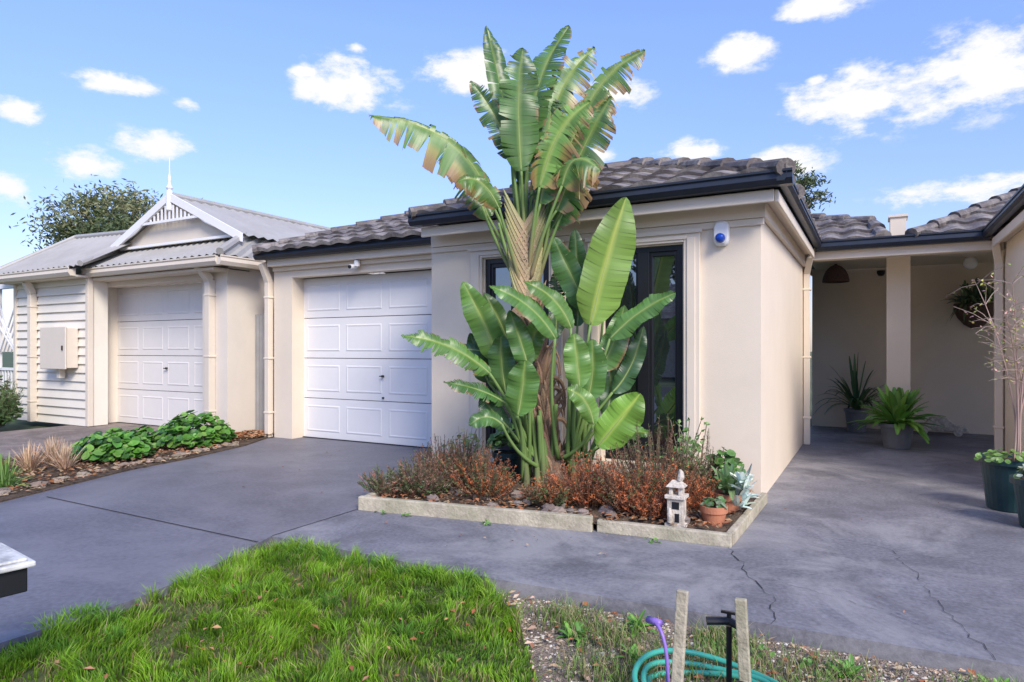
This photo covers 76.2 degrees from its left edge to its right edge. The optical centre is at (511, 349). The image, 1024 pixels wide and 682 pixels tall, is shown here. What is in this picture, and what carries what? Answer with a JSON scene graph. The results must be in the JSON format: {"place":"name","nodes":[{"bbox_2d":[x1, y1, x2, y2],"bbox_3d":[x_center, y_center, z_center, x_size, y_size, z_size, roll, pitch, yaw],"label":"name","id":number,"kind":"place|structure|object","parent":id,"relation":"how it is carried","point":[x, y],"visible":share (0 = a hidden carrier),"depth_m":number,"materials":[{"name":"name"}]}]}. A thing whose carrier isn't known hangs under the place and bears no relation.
{"place":"outdoors","nodes":[
{"label":"outdoors","id":0,"kind":"place"},
{"bbox_2d":[0,422,170,458],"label":"neighbour driveway","id":1,"kind":"structure","parent":0,"point":[16,441],"depth_m":9.91,"materials":[{"name":"concrete"}]},
{"bbox_2d":[16,278,107,425],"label":"weatherboards","id":2,"kind":"object","parent":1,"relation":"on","point":[61,304],"visible":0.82,"depth_m":11.31,"materials":[{"name":"paint"}]},
{"bbox_2d":[40,326,77,377],"bbox_3d":[-7.785,0.060,11.214,0.810,0.880,0.230,0,0,29],"label":"meter box","id":3,"kind":"object","parent":2,"relation":"attached to","point":[59,349],"visible":1,"depth_m":11.08,"materials":[{"name":"beige metal"}]},
{"bbox_2d":[13,267,229,426],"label":"trim","id":4,"kind":"structure","parent":1,"relation":"on","point":[209,294],"depth_m":10.97,"materials":[{"name":"beige paint"}]},
{"bbox_2d":[0,284,12,407],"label":"verandah fretwork","id":5,"kind":"object","parent":4,"relation":"attached to","point":[9,340],"visible":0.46,"depth_m":12.44,"materials":[{"name":"white paint"}]},
{"bbox_2d":[0,254,265,284],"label":"gutter","id":6,"kind":"object","parent":4,"relation":"on","point":[47,275],"visible":0.94,"depth_m":10.34,"materials":[{"name":"beige metal"}]},
{"bbox_2d":[92,256,273,432],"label":"garage walls","id":7,"kind":"structure","parent":1,"relation":"on","point":[239,299],"depth_m":10.03,"materials":[{"name":"beige paint"}]},
{"bbox_2d":[117,282,202,427],"bbox_3d":[-5.824,0.110,11.001,2.770,2.370,0.048,0,0,29],"label":"neighbour garage door","id":8,"kind":"structure","parent":7,"relation":"attached to","point":[178,333],"depth_m":11.06,"materials":[{"name":"white metal"}]},
{"bbox_2d":[120,319,199,392],"bbox_3d":[-5.803,0.110,11.039,2.770,2.380,0.020,0,0,29],"label":"door gap","id":9,"kind":"object","parent":7,"relation":"attached to","point":[157,355],"depth_m":11.17,"materials":[{"name":"grey"}]},
{"bbox_2d":[124,204,231,250],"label":"gable panel","id":10,"kind":"structure","parent":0,"point":[187,229],"depth_m":10.73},
{"bbox_2d":[0,199,384,287],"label":"sheet roof","id":11,"kind":"structure","parent":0,"point":[258,229],"depth_m":11.12,"materials":[{"name":"grey metal"}]},
{"bbox_2d":[0,193,330,269],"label":"ridge caps","id":12,"kind":"object","parent":11,"relation":"on","point":[228,245],"visible":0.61,"depth_m":11.93,"materials":[{"name":"grey metal"}]},
{"bbox_2d":[111,158,242,250],"bbox_3d":[-5.563,-2.360,10.635,3.500,1.500,0.155,0,0,29],"label":"gable fretwork","id":13,"kind":"object","parent":11,"relation":"on","point":[167,201],"visible":1,"depth_m":10.57,"materials":[{"name":"white wood"}]},
{"bbox_2d":[0,437,431,652],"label":"driveway","id":14,"kind":"structure","parent":0,"point":[79,553],"depth_m":5.07,"materials":[{"name":"concrete"}]},
{"bbox_2d":[0,533,544,681],"bbox_3d":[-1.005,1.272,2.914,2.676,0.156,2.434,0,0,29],"label":"lawn grass","id":15,"kind":"structure","parent":0,"point":[189,591],"depth_m":3.08,"materials":[{"name":"green plant"}]},
{"bbox_2d":[0,543,35,597],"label":"letterbox","id":16,"kind":"object","parent":15,"relation":"on","point":[14,565],"visible":1,"depth_m":2.32,"materials":[{"name":"black metal"}]},
{"bbox_2d":[9,573,511,680],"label":"fallen leaves","id":17,"kind":"object","parent":15,"relation":"on","point":[351,667],"visible":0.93,"depth_m":2.91,"materials":[{"name":"brown plant"}]},
{"bbox_2d":[0,352,811,437],"bbox_3d":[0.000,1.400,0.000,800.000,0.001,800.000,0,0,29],"label":"ground","id":18,"kind":"structure","parent":0,"point":[7,361],"depth_m":12.47,"materials":[{"name":"grey concrete"}]},
{"bbox_2d":[0,372,24,427],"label":"green shrub","id":19,"kind":"object","parent":18,"relation":"on","point":[8,399],"visible":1,"depth_m":10.86,"materials":[{"name":"green plant"}]},
{"bbox_2d":[9,171,202,250],"bbox_3d":[-21.029,-3.918,34.878,9.264,10.653,9.518,0,0,-27],"label":"gum tree","id":20,"kind":"object","parent":18,"relation":"on","point":[113,219],"visible":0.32,"depth_m":32.93,"materials":[{"name":"green plant"}]},
{"bbox_2d":[0,436,266,501],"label":"garden bed","id":21,"kind":"object","parent":18,"relation":"on","point":[19,493],"visible":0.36,"depth_m":7.09,"materials":[{"name":"soil"}]},
{"bbox_2d":[0,410,264,495],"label":"bed planting","id":22,"kind":"object","parent":21,"relation":"on","point":[111,444],"visible":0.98,"depth_m":7.42,"materials":[{"name":"plant"}]},
{"bbox_2d":[229,429,273,437],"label":"corner leaf litter","id":23,"kind":"object","parent":21,"relation":"on","point":[244,433],"visible":0.72,"depth_m":9.62,"materials":[{"name":"brown plant"}]},
{"bbox_2d":[255,314,273,431],"bbox_3d":[-3.739,0.380,10.060,0.640,1.840,0.038,0,0,29],"label":"corrugated fence","id":24,"kind":"object","parent":18,"relation":"on","point":[259,372],"visible":0.26,"depth_m":10.15,"materials":[{"name":"beige metal"}]},
{"bbox_2d":[496,592,997,681],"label":"gravel bed","id":25,"kind":"object","parent":18,"relation":"on","point":[535,657],"visible":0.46,"depth_m":2.91,"materials":[{"name":"grey gravel"}]},
{"bbox_2d":[671,589,688,681],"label":"timber stake","id":26,"kind":"object","parent":25,"relation":"on","point":[679,639],"visible":1,"depth_m":2.43,"materials":[{"name":"beige wood"}]},
{"bbox_2d":[645,609,750,681],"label":"garden tap","id":27,"kind":"object","parent":25,"relation":"on","point":[728,621],"visible":0.87,"depth_m":2.54,"materials":[{"name":"black plastic"}]},
{"bbox_2d":[631,648,778,681],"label":"garden hose","id":28,"kind":"object","parent":25,"relation":"on","point":[756,676],"visible":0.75,"depth_m":2.68,"materials":[{"name":"teal rubber"}]},
{"bbox_2d":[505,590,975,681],"bbox_3d":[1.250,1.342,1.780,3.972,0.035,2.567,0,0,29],"label":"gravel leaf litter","id":29,"kind":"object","parent":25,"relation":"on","point":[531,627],"visible":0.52,"depth_m":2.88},
{"bbox_2d":[734,597,750,681],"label":"timber stake","id":30,"kind":"object","parent":25,"relation":"on","point":[742,636],"visible":1,"depth_m":2.44,"materials":[{"name":"beige wood"}]},
{"bbox_2d":[518,587,1023,681],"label":"weed grass","id":31,"kind":"structure","parent":25,"relation":"on","point":[715,634],"depth_m":2.84,"materials":[{"name":"green plant"}]},
{"bbox_2d":[555,610,1009,681],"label":"weeds","id":32,"kind":"object","parent":25,"relation":"on","point":[631,618],"visible":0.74,"depth_m":2.87,"materials":[{"name":"green plant"}]},
{"bbox_2d":[794,160,835,212],"bbox_3d":[10.500,-2.880,25.055,3.660,8.578,3.641,0,0,29],"label":"gum tree","id":33,"kind":"object","parent":18,"relation":"on","point":[806,180],"visible":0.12,"depth_m":24.40,"materials":[{"name":"green plant"}]},
{"bbox_2d":[0,0,1023,351],"label":"sky","id":34,"kind":"structure","parent":0,"point":[914,108],"materials":[{"name":"blue"}]},
{"bbox_2d":[272,426,1023,681],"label":"footpath","id":35,"kind":"structure","parent":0,"point":[891,498],"depth_m":4.08,"materials":[{"name":"concrete"}]},
{"bbox_2d":[374,508,660,542],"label":"joint weeds","id":36,"kind":"object","parent":35,"relation":"on","point":[487,522],"visible":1,"depth_m":4.81,"materials":[{"name":"green plant"}]},
{"bbox_2d":[47,444,995,659],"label":"pavement cracks","id":37,"kind":"object","parent":35,"relation":"on","point":[356,509],"visible":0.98,"depth_m":4.51,"materials":[{"name":"black concrete"}]},
{"bbox_2d":[358,464,766,547],"bbox_3d":[0.298,1.237,5.503,3.248,0.141,1.876,0,0,29],"label":"garden planter","id":38,"kind":"object","parent":35,"relation":"on","point":[514,506],"visible":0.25,"depth_m":4.83,"materials":[{"name":"stone"}]},
{"bbox_2d":[417,426,502,470],"bbox_3d":[-0.467,0.932,6.207,0.626,0.537,0.832,0,0,29],"label":"leafy shrub","id":39,"kind":"object","parent":38,"relation":"on","point":[467,442],"visible":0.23,"depth_m":6.17,"materials":[{"name":"brown plant"}]},
{"bbox_2d":[486,423,527,477],"bbox_3d":[-0.039,0.964,6.249,0.402,0.512,0.412,0,0,-7],"label":"green pot","id":40,"kind":"object","parent":38,"relation":"on","point":[497,438],"visible":0.56,"depth_m":6.16,"materials":[{"name":"plastic"}]},
{"bbox_2d":[369,25,675,487],"bbox_3d":[0.055,-0.832,5.698,2.548,4.305,0.904,0,0,-3],"label":"giant bird of paradise","id":41,"kind":"object","parent":38,"relation":"in","point":[543,139],"visible":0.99,"depth_m":5.63,"materials":[{"name":"green plant"}]},
{"bbox_2d":[357,415,735,520],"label":"heath shrubs","id":42,"kind":"object","parent":38,"relation":"on","point":[643,495],"visible":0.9,"depth_m":5.16,"materials":[{"name":"brown plant"}]},
{"bbox_2d":[664,469,688,527],"bbox_3d":[1.147,1.044,4.560,0.140,0.412,0.157,0,0,29],"label":"garden statue","id":43,"kind":"object","parent":38,"relation":"on","point":[676,507],"visible":0.98,"depth_m":4.53,"materials":[{"name":"stone"}]},
{"bbox_2d":[659,417,709,492],"bbox_3d":[1.431,0.872,5.263,0.404,0.699,0.444,0,0,29],"label":"leggy herb","id":44,"kind":"object","parent":38,"relation":"on","point":[695,442],"visible":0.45,"depth_m":5.23,"materials":[{"name":"green plant"}]},
{"bbox_2d":[671,426,702,475],"bbox_3d":[1.472,0.897,5.574,0.324,0.475,0.299,0,0,29],"label":"plant","id":45,"kind":"object","parent":38,"relation":"on","point":[685,429],"visible":0.23,"depth_m":5.55,"materials":[{"name":"green plant"}]},
{"bbox_2d":[700,496,727,526],"bbox_3d":[1.423,1.140,4.606,0.192,0.200,0.191,0,0,4],"label":"terracotta pot","id":46,"kind":"object","parent":38,"relation":"on","point":[715,512],"visible":0.96,"depth_m":4.55,"materials":[{"name":"ceramic"}]},
{"bbox_2d":[703,449,745,488],"bbox_3d":[1.728,1.019,5.315,0.331,0.443,0.312,0,0,29],"label":"plant","id":47,"kind":"object","parent":38,"relation":"on","point":[729,455],"visible":0.43,"depth_m":5.28,"materials":[{"name":"plant"}]},
{"bbox_2d":[710,464,744,512],"bbox_3d":[1.623,1.043,4.910,0.305,0.395,0.402,0,0,29],"label":"terracotta pot","id":48,"kind":"object","parent":38,"relation":"on","point":[724,476],"visible":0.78,"depth_m":4.86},
{"bbox_2d":[727,463,760,509],"bbox_3d":[1.714,1.044,4.838,0.250,0.395,0.252,0,0,10],"label":"succulent rosette","id":49,"kind":"object","parent":38,"relation":"on","point":[742,490],"visible":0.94,"depth_m":4.81,"materials":[{"name":"green plant"}]},
{"bbox_2d":[242,458,962,611],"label":"scattered leaves","id":50,"kind":"object","parent":35,"relation":"on","point":[607,534],"visible":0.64,"depth_m":4.65,"materials":[{"name":"plant"}]},
{"bbox_2d":[274,218,1023,494],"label":"walls","id":51,"kind":"structure","parent":35,"relation":"on","point":[895,326],"depth_m":7.99,"materials":[{"name":"beige paint"}]},
{"bbox_2d":[304,270,431,446],"bbox_3d":[-1.723,0.130,8.942,3.080,2.330,0.048,0,0,29],"label":"garage door","id":52,"kind":"structure","parent":51,"relation":"in","point":[384,298],"depth_m":9.07,"materials":[{"name":"white metal"}]},
{"bbox_2d":[303,314,431,448],"bbox_3d":[-1.721,0.130,8.946,3.080,2.340,0.100,0,0,29],"label":"garage door gap","id":53,"kind":"object","parent":52,"relation":"attached to","point":[368,400],"visible":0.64,"depth_m":9.11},
{"bbox_2d":[486,244,682,463],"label":"window frames","id":54,"kind":"structure","parent":51,"relation":"in","point":[643,256],"depth_m":6.07,"materials":[{"name":"black metal"}]},
{"bbox_2d":[495,256,674,451],"bbox_3d":[0.662,0.045,6.465,2.030,1.910,0.010,0,0,29],"label":"window glass","id":55,"kind":"object","parent":54,"relation":"in","point":[664,350],"visible":0.21,"depth_m":6.06,"materials":[{"name":"black glass"}]},
{"bbox_2d":[468,227,701,474],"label":"window mouldings","id":56,"kind":"structure","parent":51,"relation":"attached to","point":[690,238],"depth_m":5.84,"materials":[{"name":"beige paint"}]},
{"bbox_2d":[258,243,1003,451],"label":"downpipes","id":57,"kind":"object","parent":51,"relation":"attached to","point":[998,426],"visible":0.94,"depth_m":8.88,"materials":[{"name":"beige metal"}]},
{"bbox_2d":[252,157,1023,275],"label":"roof tiles","id":58,"kind":"object","parent":51,"relation":"on","point":[635,171],"visible":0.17,"depth_m":7.98,"materials":[{"name":"grey tile"}]},
{"bbox_2d":[267,189,1023,271],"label":"eaves trim","id":59,"kind":"structure","parent":51,"relation":"attached to","point":[770,208],"depth_m":6.91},
{"bbox_2d":[348,260,359,268],"bbox_3d":[-2.109,-1.129,8.742,0.122,0.122,0.143,0,0,29],"label":"security camera","id":60,"kind":"object","parent":59,"relation":"attached to","point":[356,265],"visible":1,"depth_m":8.72,"materials":[{"name":"white plastic"}]},
{"bbox_2d":[253,167,1023,260],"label":"gutters","id":61,"kind":"object","parent":59,"relation":"on","point":[785,182],"visible":0.84,"depth_m":6.71,"materials":[{"name":"black metal"}]},
{"bbox_2d":[822,264,848,282],"bbox_3d":[5.023,-1.183,10.134,0.380,0.285,0.380,0,0,29],"label":"wicker pendant","id":62,"kind":"object","parent":59,"relation":"hanging from","point":[835,273],"visible":1,"depth_m":10.02,"materials":[{"name":"brown wicker"}]},
{"bbox_2d":[888,214,907,235],"bbox_3d":[5.051,-1.565,8.549,0.220,0.330,0.390,0,0,29],"label":"party wall cap","id":63,"kind":"object","parent":59,"relation":"on","point":[897,224],"visible":0.79,"depth_m":8.39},
{"bbox_2d":[963,256,977,268],"bbox_3d":[6.529,-1.231,9.303,0.180,0.182,0.177,0,0,29],"label":"ceiling light","id":64,"kind":"object","parent":59,"relation":"attached to","point":[970,262],"visible":1,"depth_m":9.25,"materials":[{"name":"white plastic"}]},
{"bbox_2d":[713,221,729,246],"bbox_3d":[1.814,-1.010,5.677,0.136,0.220,0.123,0,0,29],"label":"alarm siren","id":65,"kind":"object","parent":51,"relation":"attached to","point":[721,233],"visible":1,"depth_m":5.66,"materials":[{"name":"white plastic"}]},
{"bbox_2d":[877,270,884,275],"bbox_3d":[5.962,-1.225,10.553,0.120,0.090,0.120,0,0,29],"label":"dome camera","id":66,"kind":"object","parent":51,"relation":"attached to","point":[880,272],"visible":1,"depth_m":10.51,"materials":[{"name":"black plastic"}]},
{"bbox_2d":[940,277,993,327],"bbox_3d":[7.006,-0.703,9.848,0.982,0.765,0.604,0,0,29],"label":"wall basket planter","id":67,"kind":"object","parent":51,"relation":"attached to","point":[975,297],"visible":0.87,"depth_m":9.85,"materials":[{"name":"wicker"}]},
{"bbox_2d":[813,354,885,432],"bbox_3d":[5.376,0.673,10.246,1.247,1.254,1.264,0,0,29],"label":"dark pot","id":68,"kind":"object","parent":35,"relation":"on","point":[854,401],"visible":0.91,"depth_m":10.20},
{"bbox_2d":[847,384,945,449],"bbox_3d":[5.049,0.884,8.615,1.157,0.831,1.042,0,0,29],"label":"grey pot","id":69,"kind":"object","parent":35,"relation":"on","point":[899,426],"visible":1,"depth_m":8.46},
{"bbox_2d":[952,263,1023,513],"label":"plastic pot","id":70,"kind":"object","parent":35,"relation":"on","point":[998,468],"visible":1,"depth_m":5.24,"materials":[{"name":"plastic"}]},
{"bbox_2d":[1009,464,1023,526],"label":"plastic pot","id":71,"kind":"object","parent":35,"relation":"on","point":[1016,480],"visible":1,"depth_m":4.76,"materials":[{"name":"plastic"}]},
{"bbox_2d":[922,417,968,435],"bbox_3d":[6.517,1.169,9.938,0.705,0.258,0.260,0,0,29],"label":"ornamental toy car","id":72,"kind":"object","parent":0,"point":[950,426],"visible":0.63,"depth_m":9.83,"materials":[{"name":"stone"}]}
]}

